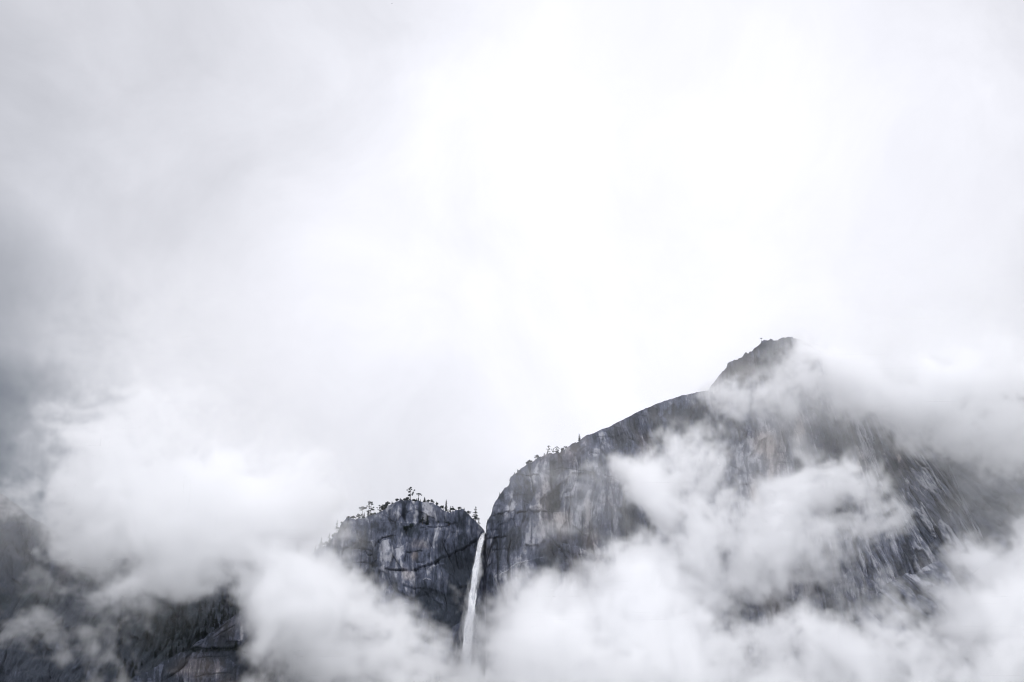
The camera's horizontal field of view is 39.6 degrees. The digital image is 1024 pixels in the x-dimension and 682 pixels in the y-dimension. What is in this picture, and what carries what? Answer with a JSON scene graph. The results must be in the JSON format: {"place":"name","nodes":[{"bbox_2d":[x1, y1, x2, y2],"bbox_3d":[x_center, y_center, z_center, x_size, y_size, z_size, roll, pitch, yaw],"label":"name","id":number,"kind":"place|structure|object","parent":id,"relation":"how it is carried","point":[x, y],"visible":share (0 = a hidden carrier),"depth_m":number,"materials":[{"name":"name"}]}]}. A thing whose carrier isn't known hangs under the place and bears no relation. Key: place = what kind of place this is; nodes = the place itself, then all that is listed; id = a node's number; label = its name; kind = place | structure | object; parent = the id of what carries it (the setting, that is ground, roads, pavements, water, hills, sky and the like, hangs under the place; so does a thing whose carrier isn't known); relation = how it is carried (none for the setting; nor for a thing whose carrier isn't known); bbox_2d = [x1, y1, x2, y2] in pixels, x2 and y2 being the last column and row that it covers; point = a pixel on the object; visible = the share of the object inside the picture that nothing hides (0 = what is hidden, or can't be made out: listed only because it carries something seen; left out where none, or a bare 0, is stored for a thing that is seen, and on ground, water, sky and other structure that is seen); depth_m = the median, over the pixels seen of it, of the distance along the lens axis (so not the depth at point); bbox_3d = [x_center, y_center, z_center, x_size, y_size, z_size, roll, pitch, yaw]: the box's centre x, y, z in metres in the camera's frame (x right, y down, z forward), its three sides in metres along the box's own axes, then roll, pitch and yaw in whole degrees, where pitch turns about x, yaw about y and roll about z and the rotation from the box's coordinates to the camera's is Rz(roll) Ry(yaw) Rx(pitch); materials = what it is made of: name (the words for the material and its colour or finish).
{"place":"outdoors","nodes":[
{"label":"outdoors","id":0,"kind":"place"},
{"bbox_2d":[0,493,292,681],"bbox_3d":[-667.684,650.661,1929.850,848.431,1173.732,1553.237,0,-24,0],"label":"mountain","id":1,"kind":"structure","parent":0,"point":[61,606],"depth_m":1869.86,"materials":[{"name":"stone"}]},
{"bbox_2d":[116,586,233,681],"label":"forest","id":2,"kind":"object","parent":1,"relation":"on","point":[169,596],"visible":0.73,"depth_m":1850.13,"materials":[{"name":"plant"}]},
{"bbox_2d":[129,598,454,681],"bbox_3d":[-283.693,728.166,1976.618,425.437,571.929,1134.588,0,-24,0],"label":"dome mountain","id":3,"kind":"structure","parent":0,"point":[300,640],"depth_m":1719.33,"materials":[{"name":"stone"}]},
{"bbox_2d":[243,499,485,681],"bbox_3d":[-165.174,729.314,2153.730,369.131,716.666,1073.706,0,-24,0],"label":"cliff","id":4,"kind":"structure","parent":0,"point":[386,569],"depth_m":1832.54,"materials":[{"name":"stone"}]},
{"bbox_2d":[293,541,300,561],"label":"ragged fir","id":5,"kind":"object","parent":4,"relation":"on","point":[296,551],"visible":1,"depth_m":1864.91,"materials":[{"name":"plant"}]},
{"bbox_2d":[366,501,373,515],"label":"pine tree","id":6,"kind":"object","parent":4,"relation":"on","point":[369,502],"visible":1,"depth_m":1870.12,"materials":[{"name":"grey plant"}]},
{"bbox_2d":[407,487,414,499],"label":"pine tree","id":7,"kind":"object","parent":4,"relation":"on","point":[410,489],"visible":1,"depth_m":1867.57,"materials":[{"name":"grey plant"}]},
{"bbox_2d":[460,532,484,681],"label":"waterfall","id":8,"kind":"structure","parent":4,"relation":"on","point":[468,637],"depth_m":1789.91,"materials":[{"name":"white liquid"}]},
{"bbox_2d":[472,506,479,520],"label":"ragged fir","id":9,"kind":"object","parent":4,"relation":"on","point":[475,517],"visible":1,"depth_m":1895.46,"materials":[{"name":"grey plant"}]},
{"bbox_2d":[0,0,1023,563],"label":"sky","id":10,"kind":"structure","parent":0,"point":[271,271],"materials":[{"name":"white"}]},
{"bbox_2d":[485,337,1023,681],"bbox_3d":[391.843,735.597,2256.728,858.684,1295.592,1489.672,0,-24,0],"label":"massif mountain","id":11,"kind":"structure","parent":0,"point":[792,506],"depth_m":1903.08,"materials":[{"name":"stone"}]},
{"bbox_2d":[552,500,556,511],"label":"spire fir","id":12,"kind":"object","parent":11,"relation":"on","point":[554,507],"visible":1,"depth_m":1865.81,"materials":[{"name":"plant"}]},
{"bbox_2d":[837,553,1005,681],"bbox_3d":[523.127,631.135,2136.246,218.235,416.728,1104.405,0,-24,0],"label":"cloud","id":13,"kind":"structure","parent":0,"point":[928,623],"depth_m":1768.00,"materials":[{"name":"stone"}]},
{"bbox_2d":[911,387,1023,649],"bbox_3d":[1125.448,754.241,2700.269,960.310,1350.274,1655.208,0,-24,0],"label":"mountain","id":14,"kind":"structure","parent":0,"point":[978,440],"depth_m":2715.06,"materials":[{"name":"stone"}]}
]}

